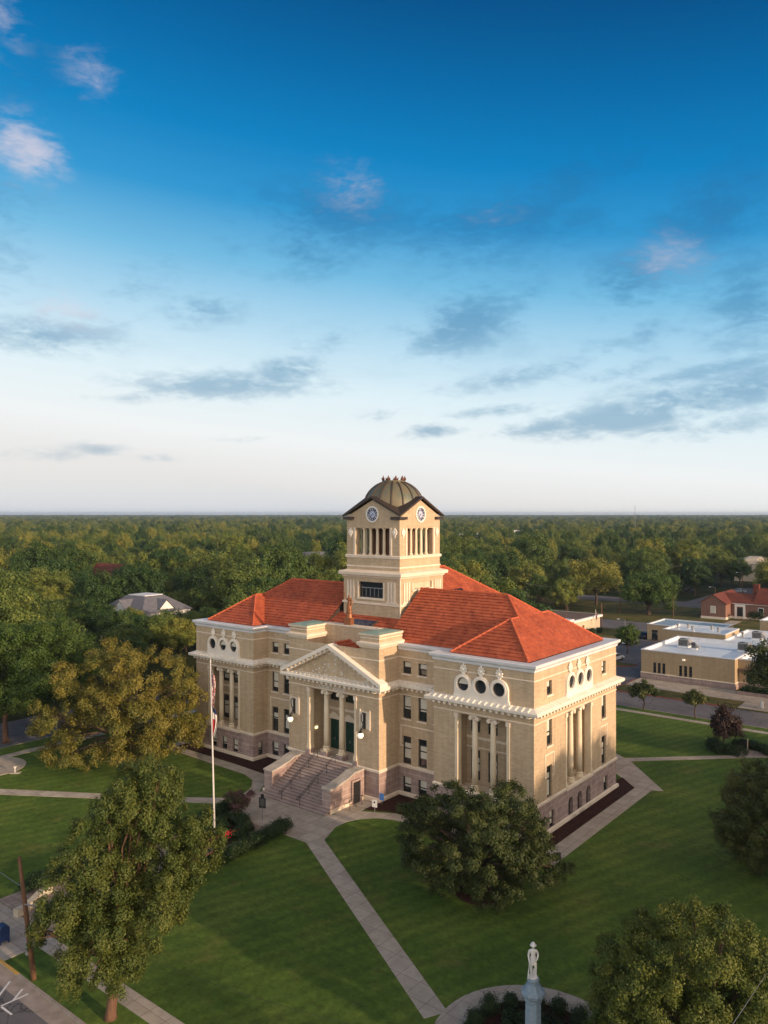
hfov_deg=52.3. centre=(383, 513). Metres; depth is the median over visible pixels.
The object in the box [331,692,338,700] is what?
window
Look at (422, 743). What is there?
window
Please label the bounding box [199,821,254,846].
mulch bed
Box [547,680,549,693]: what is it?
window
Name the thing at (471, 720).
window
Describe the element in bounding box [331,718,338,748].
door
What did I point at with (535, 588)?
woodland tree
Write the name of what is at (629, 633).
street tree
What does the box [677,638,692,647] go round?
rooftop unit
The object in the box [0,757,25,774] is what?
round pavement
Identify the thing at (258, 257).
sky
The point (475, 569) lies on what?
woodland tree
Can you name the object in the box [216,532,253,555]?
woodland tree
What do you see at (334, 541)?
woodland tree
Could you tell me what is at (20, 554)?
woodland tree
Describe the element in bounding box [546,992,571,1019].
round bush
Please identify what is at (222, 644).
round window
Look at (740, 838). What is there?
oak tree
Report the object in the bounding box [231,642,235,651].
round window
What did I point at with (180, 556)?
woodland tree
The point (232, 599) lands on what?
woodland tree
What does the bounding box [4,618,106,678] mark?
woodland tree
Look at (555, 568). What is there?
woodland tree
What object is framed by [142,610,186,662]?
woodland tree
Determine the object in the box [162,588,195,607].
woodland tree
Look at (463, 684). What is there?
round window
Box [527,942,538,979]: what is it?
statue
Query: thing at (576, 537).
distant woodland
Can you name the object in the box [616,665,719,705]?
red kerb
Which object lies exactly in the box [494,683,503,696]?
round window
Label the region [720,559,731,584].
woodland tree
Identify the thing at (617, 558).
woodland tree
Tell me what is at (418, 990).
diagonal walk
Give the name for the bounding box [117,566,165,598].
woodland tree
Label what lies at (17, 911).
seat wall
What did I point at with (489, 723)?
window
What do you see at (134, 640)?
woodland tree
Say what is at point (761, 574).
woodland tree
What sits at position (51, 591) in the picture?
woodland tree
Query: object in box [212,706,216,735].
flag
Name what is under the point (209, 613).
woodland tree
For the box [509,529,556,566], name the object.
woodland tree
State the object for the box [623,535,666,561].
woodland tree
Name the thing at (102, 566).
house
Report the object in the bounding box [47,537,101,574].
woodland tree
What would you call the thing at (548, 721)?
window
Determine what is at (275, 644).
window
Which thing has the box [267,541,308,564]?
woodland tree
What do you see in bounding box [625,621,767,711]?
pavement
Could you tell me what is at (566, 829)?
mulch bed
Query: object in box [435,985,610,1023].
circle walk
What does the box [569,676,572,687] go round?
round window
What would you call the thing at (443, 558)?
woodland tree
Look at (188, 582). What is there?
woodland tree
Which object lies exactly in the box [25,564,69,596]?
woodland tree
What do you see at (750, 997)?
wire
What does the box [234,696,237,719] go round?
window
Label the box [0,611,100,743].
elm tree
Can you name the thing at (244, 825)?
hedge
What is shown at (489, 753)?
window
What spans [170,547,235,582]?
woodland tree
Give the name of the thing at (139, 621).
woodland tree
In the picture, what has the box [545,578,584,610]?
woodland tree
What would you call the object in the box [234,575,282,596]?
woodland tree
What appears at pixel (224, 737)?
window
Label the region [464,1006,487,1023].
round bush
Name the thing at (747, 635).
roof
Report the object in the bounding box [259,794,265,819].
marker sign
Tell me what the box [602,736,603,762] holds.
window
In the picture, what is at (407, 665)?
window
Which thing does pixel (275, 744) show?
window
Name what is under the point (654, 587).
oak tree
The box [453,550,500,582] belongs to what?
woodland tree
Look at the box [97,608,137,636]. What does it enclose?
woodland tree
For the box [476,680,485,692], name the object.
round window
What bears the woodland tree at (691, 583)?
on the ground at (703, 591)
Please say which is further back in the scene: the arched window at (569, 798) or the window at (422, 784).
the window at (422, 784)
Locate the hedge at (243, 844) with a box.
[73,812,294,907]
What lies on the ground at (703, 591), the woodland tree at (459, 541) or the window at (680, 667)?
the woodland tree at (459, 541)
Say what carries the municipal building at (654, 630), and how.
on the verge
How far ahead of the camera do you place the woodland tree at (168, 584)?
221.27 m
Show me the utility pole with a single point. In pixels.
(30, 953)
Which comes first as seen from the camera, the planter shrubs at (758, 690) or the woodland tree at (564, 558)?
the planter shrubs at (758, 690)
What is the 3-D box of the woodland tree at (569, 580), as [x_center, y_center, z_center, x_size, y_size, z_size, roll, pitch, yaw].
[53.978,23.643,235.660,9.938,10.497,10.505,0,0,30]
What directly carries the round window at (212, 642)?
in the courthouse
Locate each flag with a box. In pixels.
[211,671,215,705]
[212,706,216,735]
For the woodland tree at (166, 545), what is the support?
on the ground at (703, 591)
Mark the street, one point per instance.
(18, 1008)
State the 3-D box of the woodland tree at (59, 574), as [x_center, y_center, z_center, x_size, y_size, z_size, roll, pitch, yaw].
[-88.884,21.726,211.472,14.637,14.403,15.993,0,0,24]
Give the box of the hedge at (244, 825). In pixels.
[195,810,254,843]
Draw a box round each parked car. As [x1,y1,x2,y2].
[616,653,624,659]
[638,631,646,638]
[734,589,746,592]
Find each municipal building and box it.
[640,636,760,689]
[647,618,733,640]
[663,623,738,640]
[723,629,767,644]
[738,645,766,687]
[759,617,767,630]
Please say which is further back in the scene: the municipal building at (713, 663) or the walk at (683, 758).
the municipal building at (713, 663)
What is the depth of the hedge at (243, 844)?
67.13 m
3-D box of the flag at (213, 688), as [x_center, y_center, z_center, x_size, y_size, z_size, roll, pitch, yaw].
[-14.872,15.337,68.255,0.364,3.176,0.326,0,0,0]
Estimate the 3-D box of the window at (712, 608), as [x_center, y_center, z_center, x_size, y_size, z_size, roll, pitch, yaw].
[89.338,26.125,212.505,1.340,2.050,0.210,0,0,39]
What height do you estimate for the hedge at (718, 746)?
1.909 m
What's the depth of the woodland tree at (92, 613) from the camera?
167.47 m
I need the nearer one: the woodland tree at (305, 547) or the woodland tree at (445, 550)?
the woodland tree at (445, 550)
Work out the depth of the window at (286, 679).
90.63 m
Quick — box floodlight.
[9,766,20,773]
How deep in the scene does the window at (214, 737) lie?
95.26 m
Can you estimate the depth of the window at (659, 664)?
134.57 m
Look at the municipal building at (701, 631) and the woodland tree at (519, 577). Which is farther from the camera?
the woodland tree at (519, 577)
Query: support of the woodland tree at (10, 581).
on the ground at (703, 591)
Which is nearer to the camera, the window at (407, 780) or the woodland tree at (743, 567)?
the window at (407, 780)
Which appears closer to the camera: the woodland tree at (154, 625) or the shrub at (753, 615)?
the woodland tree at (154, 625)
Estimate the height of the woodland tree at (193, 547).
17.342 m
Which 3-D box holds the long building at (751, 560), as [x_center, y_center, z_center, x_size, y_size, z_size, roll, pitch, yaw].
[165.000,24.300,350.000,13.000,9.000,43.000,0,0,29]
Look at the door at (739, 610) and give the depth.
212.90 m
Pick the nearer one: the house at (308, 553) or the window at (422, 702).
the window at (422, 702)
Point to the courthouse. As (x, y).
(424, 672)
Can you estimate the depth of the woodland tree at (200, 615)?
157.74 m
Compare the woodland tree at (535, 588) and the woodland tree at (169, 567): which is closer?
the woodland tree at (535, 588)
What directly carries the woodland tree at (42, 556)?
on the ground at (703, 591)
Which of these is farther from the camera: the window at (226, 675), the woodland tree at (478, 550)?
the woodland tree at (478, 550)
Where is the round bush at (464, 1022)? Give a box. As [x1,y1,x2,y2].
[462,1019,477,1023]
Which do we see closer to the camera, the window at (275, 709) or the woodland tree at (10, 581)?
the window at (275, 709)
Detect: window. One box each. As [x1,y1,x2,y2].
[210,638,214,647]
[213,734,216,745]
[220,640,225,649]
[223,736,226,748]
[224,669,228,680]
[224,694,228,717]
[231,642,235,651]
[234,673,237,682]
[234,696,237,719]
[234,739,237,751]
[258,742,261,754]
[273,642,277,651]
[273,671,277,690]
[273,706,277,730]
[273,741,277,754]
[285,644,288,653]
[285,675,288,693]
[285,709,288,732]
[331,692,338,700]
[346,695,353,703]
[360,581,382,597]
[404,661,410,673]
[404,695,410,718]
[404,736,410,763]
[404,776,410,792]
[419,663,426,675]
[419,698,426,721]
[419,739,426,767]
[419,780,426,794]
[458,677,467,690]
[471,720,479,731]
[471,749,479,779]
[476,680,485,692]
[489,723,497,735]
[489,753,497,782]
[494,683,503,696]
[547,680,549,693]
[547,720,549,744]
[547,765,549,796]
[549,810,552,827]
[568,798,569,814]
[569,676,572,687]
[602,696,603,717]
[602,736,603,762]
[651,630,657,639]
[653,662,655,672]
[658,663,660,673]
[662,663,664,673]
[679,665,681,675]
[684,666,686,676]
[689,667,691,677]
[710,606,715,613]
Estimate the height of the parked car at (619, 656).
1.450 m
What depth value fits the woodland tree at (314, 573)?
225.29 m
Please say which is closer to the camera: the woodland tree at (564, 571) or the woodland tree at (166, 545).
the woodland tree at (564, 571)
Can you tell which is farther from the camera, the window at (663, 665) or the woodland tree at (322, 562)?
the woodland tree at (322, 562)
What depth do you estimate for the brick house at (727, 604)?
212.73 m
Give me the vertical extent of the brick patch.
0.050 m
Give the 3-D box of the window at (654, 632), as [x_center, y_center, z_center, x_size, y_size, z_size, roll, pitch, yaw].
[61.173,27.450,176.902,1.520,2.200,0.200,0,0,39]
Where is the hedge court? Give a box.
[0,814,278,931]
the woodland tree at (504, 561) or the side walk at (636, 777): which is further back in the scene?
the woodland tree at (504, 561)
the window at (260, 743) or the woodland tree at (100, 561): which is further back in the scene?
the woodland tree at (100, 561)
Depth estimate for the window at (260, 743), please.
91.68 m
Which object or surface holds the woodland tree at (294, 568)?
on the ground at (703, 591)
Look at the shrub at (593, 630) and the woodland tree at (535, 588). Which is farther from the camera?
the woodland tree at (535, 588)
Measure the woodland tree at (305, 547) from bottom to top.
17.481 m
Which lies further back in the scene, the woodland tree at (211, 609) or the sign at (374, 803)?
the woodland tree at (211, 609)
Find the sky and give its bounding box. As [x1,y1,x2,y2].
[0,0,767,514]
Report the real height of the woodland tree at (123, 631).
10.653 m
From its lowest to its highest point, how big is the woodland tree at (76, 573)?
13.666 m
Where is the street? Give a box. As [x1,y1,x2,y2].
[0,588,767,1023]
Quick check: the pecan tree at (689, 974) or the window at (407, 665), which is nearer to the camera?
the pecan tree at (689, 974)
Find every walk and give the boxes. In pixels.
[0,789,444,1018]
[175,738,662,859]
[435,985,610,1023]
[624,755,767,760]
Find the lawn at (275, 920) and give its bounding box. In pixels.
[0,705,767,1023]
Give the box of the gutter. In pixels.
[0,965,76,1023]
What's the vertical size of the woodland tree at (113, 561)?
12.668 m
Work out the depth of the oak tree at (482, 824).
55.98 m
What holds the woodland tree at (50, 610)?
on the ground at (703, 591)
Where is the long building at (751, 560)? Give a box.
[734,556,766,581]
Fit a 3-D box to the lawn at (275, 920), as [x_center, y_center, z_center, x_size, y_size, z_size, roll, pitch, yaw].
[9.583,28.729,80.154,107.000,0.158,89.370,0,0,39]
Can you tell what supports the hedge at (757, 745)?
on the lawn at (275, 920)
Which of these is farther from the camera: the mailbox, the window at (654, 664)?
the window at (654, 664)
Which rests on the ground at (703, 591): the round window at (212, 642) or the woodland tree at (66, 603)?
the woodland tree at (66, 603)
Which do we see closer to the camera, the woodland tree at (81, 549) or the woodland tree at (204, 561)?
the woodland tree at (204, 561)
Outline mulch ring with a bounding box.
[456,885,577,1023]
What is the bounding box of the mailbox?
[0,922,9,945]
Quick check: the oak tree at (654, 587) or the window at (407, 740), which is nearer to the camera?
the window at (407, 740)
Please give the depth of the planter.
122.56 m
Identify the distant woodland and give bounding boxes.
[0,514,767,570]
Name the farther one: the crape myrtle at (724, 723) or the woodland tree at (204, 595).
the woodland tree at (204, 595)
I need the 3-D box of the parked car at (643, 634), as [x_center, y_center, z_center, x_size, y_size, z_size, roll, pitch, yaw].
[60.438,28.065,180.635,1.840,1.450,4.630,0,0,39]
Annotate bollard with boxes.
[760,701,763,708]
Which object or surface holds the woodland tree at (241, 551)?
on the ground at (703, 591)
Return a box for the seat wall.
[13,886,52,917]
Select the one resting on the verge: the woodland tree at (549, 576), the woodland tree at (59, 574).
the woodland tree at (549, 576)
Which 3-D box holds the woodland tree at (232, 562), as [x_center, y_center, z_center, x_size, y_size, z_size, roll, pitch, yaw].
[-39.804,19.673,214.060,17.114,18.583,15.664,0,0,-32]
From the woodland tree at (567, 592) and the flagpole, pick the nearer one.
the flagpole
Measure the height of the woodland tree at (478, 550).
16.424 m
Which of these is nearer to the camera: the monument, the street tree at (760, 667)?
the monument
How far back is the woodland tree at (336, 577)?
193.78 m
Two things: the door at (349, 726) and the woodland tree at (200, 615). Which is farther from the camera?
the woodland tree at (200, 615)
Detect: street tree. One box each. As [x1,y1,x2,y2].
[614,622,640,653]
[626,677,659,709]
[681,688,710,718]
[741,636,767,690]
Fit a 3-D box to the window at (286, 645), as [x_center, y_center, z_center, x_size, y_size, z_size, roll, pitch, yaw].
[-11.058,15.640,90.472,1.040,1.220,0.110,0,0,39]
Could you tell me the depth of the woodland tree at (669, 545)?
307.37 m
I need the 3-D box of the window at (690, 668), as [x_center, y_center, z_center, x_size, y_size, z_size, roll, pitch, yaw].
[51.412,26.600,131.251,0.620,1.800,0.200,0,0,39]
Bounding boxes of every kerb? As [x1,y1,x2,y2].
[0,704,767,1023]
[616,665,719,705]
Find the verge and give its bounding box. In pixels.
[528,595,767,712]
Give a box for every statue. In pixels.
[343,591,354,624]
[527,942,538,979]
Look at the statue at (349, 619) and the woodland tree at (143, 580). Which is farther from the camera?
the woodland tree at (143, 580)
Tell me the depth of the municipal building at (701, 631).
157.35 m
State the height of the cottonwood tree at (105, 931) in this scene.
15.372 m
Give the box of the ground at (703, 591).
[0,515,767,722]
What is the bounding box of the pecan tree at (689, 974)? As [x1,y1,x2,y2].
[581,894,767,1023]
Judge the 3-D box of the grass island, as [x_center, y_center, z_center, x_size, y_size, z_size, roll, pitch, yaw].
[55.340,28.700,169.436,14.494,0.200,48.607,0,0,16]
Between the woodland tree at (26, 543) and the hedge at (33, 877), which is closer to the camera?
the hedge at (33, 877)
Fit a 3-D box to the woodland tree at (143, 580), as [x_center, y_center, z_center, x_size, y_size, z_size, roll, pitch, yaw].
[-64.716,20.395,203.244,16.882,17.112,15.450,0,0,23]
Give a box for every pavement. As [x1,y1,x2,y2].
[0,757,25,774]
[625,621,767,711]
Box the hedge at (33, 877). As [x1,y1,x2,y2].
[16,799,231,893]
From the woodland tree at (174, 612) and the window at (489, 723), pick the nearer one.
the window at (489, 723)
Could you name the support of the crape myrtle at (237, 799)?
on the mulch bed at (233, 826)
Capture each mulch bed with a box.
[178,743,633,851]
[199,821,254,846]
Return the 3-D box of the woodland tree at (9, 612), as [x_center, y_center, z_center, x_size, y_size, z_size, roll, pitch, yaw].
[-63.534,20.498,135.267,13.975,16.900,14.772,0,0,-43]
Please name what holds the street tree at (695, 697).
on the lawn at (275, 920)
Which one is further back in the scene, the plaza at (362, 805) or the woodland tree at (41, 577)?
the woodland tree at (41, 577)
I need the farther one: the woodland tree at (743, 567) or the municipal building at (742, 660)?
the woodland tree at (743, 567)
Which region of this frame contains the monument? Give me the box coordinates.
[521,977,544,1023]
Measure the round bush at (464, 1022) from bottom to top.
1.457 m
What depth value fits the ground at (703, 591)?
169.50 m
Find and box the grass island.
[608,629,641,665]
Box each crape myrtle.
[221,788,255,813]
[707,702,746,743]
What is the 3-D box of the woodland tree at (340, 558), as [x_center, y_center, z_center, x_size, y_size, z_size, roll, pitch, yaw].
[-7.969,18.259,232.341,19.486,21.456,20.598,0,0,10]
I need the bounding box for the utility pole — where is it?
[17,856,36,980]
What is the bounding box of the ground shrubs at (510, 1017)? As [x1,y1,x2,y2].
[498,1002,571,1023]
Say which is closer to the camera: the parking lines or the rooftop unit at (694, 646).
the parking lines
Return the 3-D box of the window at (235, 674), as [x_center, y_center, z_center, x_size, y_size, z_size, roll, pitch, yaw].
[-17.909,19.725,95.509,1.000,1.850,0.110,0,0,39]
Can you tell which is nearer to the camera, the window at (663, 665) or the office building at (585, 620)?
the window at (663, 665)
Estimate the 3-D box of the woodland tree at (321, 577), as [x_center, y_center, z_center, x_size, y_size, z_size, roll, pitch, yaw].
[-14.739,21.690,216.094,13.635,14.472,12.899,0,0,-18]
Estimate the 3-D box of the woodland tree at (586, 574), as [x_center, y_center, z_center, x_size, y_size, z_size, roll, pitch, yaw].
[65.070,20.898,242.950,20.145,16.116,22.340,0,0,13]
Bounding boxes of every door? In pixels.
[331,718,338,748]
[346,722,353,752]
[351,777,361,804]
[737,608,742,616]
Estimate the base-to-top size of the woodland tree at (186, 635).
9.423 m
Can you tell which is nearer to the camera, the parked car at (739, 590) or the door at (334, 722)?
the door at (334, 722)
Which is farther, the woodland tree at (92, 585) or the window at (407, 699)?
the woodland tree at (92, 585)
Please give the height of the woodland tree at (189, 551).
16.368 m
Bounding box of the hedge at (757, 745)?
[731,738,767,755]
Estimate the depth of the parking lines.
46.55 m
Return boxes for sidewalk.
[0,708,767,1023]
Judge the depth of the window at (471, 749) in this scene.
73.95 m
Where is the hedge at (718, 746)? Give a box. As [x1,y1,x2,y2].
[704,735,748,756]
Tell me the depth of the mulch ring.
45.02 m
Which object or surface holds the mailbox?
on the sidewalk
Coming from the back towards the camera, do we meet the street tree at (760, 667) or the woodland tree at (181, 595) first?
the woodland tree at (181, 595)
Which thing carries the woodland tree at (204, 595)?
on the ground at (703, 591)
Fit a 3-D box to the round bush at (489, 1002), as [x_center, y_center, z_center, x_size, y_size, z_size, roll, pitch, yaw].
[6.075,28.098,44.785,1.563,1.548,1.559,0,0,0]
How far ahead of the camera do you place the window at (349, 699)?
83.90 m
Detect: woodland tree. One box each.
[0,546,15,569]
[0,560,12,573]
[0,567,46,607]
[0,588,50,630]
[3,537,75,582]
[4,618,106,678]
[10,533,56,553]
[11,549,30,562]
[14,616,99,648]
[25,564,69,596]
[31,601,68,620]
[32,583,69,608]
[35,568,78,600]
[40,596,86,627]
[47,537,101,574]
[61,541,94,566]
[67,597,117,644]
[68,566,86,599]
[70,566,125,605]
[71,538,106,561]
[91,559,111,567]
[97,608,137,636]
[99,619,153,659]
[99,636,152,675]
[105,556,120,563]
[107,560,168,598]
[114,614,157,645]
[115,549,139,561]
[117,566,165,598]
[124,549,167,571]
[127,605,147,618]
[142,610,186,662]
[144,546,196,575]
[147,578,174,592]
[151,541,186,551]
[151,608,183,653]
[152,617,195,656]
[154,556,188,581]
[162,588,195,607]
[169,568,212,613]
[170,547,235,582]
[172,610,195,651]
[177,545,207,558]
[182,610,209,639]
[184,541,212,553]
[188,550,228,557]
[188,574,227,609]
[196,610,219,617]
[199,607,222,612]
[210,556,282,607]
[211,551,256,580]
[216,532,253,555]
[222,582,266,610]
[227,544,257,559]
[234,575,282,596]
[247,536,314,584]
[251,542,266,556]
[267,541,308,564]
[290,540,311,551]
[307,552,335,572]
[307,566,328,578]
[311,567,343,579]
[323,568,345,581]
[324,528,360,555]
[328,540,360,576]
[423,538,465,561]
[440,553,449,563]
[440,560,453,565]
[447,532,474,553]
[448,557,493,584]
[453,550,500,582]
[461,543,498,561]
[468,547,489,561]
[479,572,527,599]
[489,544,529,568]
[489,550,520,577]
[505,563,546,599]
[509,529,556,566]
[509,587,556,612]
[525,572,550,606]
[528,560,541,567]
[542,557,572,598]
[542,573,555,600]
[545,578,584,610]
[548,567,577,583]
[551,575,576,608]
[558,556,577,566]
[560,556,624,605]
[601,551,632,588]
[619,545,674,576]
[620,570,637,583]
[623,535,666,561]
[624,544,668,575]
[656,538,676,569]
[666,539,708,587]
[678,555,713,595]
[679,574,715,594]
[704,549,736,585]
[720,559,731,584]
[726,557,752,586]
[748,557,767,587]
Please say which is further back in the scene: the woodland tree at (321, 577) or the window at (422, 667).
the woodland tree at (321, 577)
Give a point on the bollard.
(761, 704)
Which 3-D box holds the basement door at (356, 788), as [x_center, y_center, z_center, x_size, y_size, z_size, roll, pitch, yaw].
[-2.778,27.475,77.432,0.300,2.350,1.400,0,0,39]
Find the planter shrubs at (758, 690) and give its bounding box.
[739,685,767,694]
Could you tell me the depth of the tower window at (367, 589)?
87.67 m
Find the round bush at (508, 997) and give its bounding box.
[501,991,519,1011]
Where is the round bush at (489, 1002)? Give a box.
[478,988,501,1019]
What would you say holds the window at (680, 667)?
in the municipal building at (713, 663)
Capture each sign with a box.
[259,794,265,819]
[372,799,376,811]
[379,793,383,800]
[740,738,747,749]
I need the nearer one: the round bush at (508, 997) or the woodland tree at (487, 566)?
the round bush at (508, 997)
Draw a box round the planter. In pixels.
[737,690,767,697]
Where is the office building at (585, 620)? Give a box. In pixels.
[543,609,602,629]
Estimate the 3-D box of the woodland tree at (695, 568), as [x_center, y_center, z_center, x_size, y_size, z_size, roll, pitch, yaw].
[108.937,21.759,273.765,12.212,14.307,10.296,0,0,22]
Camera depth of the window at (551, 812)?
71.07 m
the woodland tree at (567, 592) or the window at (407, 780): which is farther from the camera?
the woodland tree at (567, 592)
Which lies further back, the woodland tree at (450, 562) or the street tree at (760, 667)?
the woodland tree at (450, 562)
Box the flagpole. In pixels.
[210,658,214,831]
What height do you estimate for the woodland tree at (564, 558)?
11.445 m
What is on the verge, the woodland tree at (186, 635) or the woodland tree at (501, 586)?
the woodland tree at (501, 586)
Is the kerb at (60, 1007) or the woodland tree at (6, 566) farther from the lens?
the woodland tree at (6, 566)
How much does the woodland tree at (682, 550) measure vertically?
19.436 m
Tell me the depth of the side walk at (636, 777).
76.75 m
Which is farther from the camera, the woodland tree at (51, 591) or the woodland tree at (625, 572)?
the woodland tree at (625, 572)
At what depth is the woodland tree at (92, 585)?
187.50 m
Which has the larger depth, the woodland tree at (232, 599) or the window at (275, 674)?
the woodland tree at (232, 599)
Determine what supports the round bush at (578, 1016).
on the mulch ring
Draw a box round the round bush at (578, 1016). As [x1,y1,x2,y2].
[568,1001,589,1023]
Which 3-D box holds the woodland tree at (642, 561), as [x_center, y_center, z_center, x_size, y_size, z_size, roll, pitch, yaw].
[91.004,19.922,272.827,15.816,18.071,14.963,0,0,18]
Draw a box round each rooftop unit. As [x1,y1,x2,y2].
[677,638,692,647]
[690,642,700,649]
[737,642,751,651]
[751,631,766,639]
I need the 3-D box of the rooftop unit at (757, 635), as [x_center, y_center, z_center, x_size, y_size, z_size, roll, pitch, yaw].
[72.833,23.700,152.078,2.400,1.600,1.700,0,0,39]
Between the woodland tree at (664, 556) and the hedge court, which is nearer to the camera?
the hedge court
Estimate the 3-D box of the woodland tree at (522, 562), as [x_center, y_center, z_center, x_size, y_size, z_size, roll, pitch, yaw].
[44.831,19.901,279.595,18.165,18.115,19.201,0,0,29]
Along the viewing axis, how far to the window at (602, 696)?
79.94 m
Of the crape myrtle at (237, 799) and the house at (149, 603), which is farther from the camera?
the house at (149, 603)
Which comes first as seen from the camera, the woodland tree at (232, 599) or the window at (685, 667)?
the window at (685, 667)
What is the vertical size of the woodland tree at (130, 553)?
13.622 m
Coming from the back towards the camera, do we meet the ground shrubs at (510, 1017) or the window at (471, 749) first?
the window at (471, 749)
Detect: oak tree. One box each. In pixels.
[21,635,210,773]
[393,777,577,914]
[615,565,681,614]
[705,754,767,877]
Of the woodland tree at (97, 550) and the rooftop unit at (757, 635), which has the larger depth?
the woodland tree at (97, 550)
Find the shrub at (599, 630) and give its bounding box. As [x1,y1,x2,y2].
[596,627,603,632]
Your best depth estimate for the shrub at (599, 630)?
187.52 m
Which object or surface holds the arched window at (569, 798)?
in the courthouse
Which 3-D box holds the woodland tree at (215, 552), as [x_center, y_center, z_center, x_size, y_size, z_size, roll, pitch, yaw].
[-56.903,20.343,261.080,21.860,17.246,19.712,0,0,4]
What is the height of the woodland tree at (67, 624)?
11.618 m
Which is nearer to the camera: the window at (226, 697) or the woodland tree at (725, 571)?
the window at (226, 697)
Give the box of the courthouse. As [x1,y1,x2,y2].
[188,475,624,839]
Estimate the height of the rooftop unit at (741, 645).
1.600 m
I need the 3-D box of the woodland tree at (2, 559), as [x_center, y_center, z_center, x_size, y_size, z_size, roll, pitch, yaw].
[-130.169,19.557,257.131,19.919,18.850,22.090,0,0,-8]
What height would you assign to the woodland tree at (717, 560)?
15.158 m
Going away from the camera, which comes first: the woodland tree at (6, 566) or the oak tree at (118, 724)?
the oak tree at (118, 724)
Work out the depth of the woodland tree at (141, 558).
250.48 m
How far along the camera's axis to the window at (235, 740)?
92.85 m
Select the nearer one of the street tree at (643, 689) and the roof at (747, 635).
the street tree at (643, 689)
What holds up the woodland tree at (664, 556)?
on the ground at (703, 591)
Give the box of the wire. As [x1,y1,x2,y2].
[733,971,767,1023]
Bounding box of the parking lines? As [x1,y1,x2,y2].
[0,981,27,1014]
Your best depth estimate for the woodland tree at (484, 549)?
309.43 m
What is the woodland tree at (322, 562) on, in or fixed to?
on the ground at (703, 591)
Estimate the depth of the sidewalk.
51.50 m
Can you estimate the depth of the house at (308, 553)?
328.99 m
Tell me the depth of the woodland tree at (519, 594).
148.18 m
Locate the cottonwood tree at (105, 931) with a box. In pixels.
[24,753,227,1022]
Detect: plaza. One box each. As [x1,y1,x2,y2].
[162,745,558,864]
[333,799,371,813]
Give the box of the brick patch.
[740,750,765,756]
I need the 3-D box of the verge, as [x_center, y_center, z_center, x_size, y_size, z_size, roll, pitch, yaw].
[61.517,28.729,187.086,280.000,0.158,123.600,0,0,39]
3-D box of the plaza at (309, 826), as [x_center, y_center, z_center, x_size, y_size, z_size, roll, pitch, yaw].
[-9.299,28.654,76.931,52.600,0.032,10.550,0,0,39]
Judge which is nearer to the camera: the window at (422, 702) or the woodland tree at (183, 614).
the window at (422, 702)
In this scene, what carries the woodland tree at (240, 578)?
on the ground at (703, 591)
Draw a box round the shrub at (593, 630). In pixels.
[587,628,596,633]
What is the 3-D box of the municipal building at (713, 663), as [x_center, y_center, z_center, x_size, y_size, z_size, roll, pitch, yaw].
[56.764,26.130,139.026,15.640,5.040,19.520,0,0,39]
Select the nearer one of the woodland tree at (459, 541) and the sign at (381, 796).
the sign at (381, 796)
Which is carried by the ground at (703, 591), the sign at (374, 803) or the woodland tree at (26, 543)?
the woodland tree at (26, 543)
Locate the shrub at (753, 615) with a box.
[745,610,764,621]
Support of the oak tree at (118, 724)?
on the lawn at (275, 920)
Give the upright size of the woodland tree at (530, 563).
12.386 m
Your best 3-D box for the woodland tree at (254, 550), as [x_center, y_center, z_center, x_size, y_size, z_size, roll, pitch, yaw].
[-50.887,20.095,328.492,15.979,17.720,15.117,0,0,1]
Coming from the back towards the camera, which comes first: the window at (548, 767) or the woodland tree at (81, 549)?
the woodland tree at (81, 549)
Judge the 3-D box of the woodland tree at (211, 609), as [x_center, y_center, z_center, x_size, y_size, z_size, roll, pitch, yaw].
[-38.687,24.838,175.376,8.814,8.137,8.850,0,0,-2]
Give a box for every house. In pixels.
[88,563,125,582]
[100,592,191,637]
[303,552,325,557]
[699,584,767,619]
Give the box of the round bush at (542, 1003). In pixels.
[522,995,546,1010]
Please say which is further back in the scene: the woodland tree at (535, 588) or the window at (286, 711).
the woodland tree at (535, 588)
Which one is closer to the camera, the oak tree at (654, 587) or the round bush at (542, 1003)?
the round bush at (542, 1003)
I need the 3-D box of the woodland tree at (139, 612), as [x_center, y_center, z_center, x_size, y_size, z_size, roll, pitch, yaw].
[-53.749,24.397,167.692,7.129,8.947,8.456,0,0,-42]
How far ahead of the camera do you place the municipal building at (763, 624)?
165.05 m

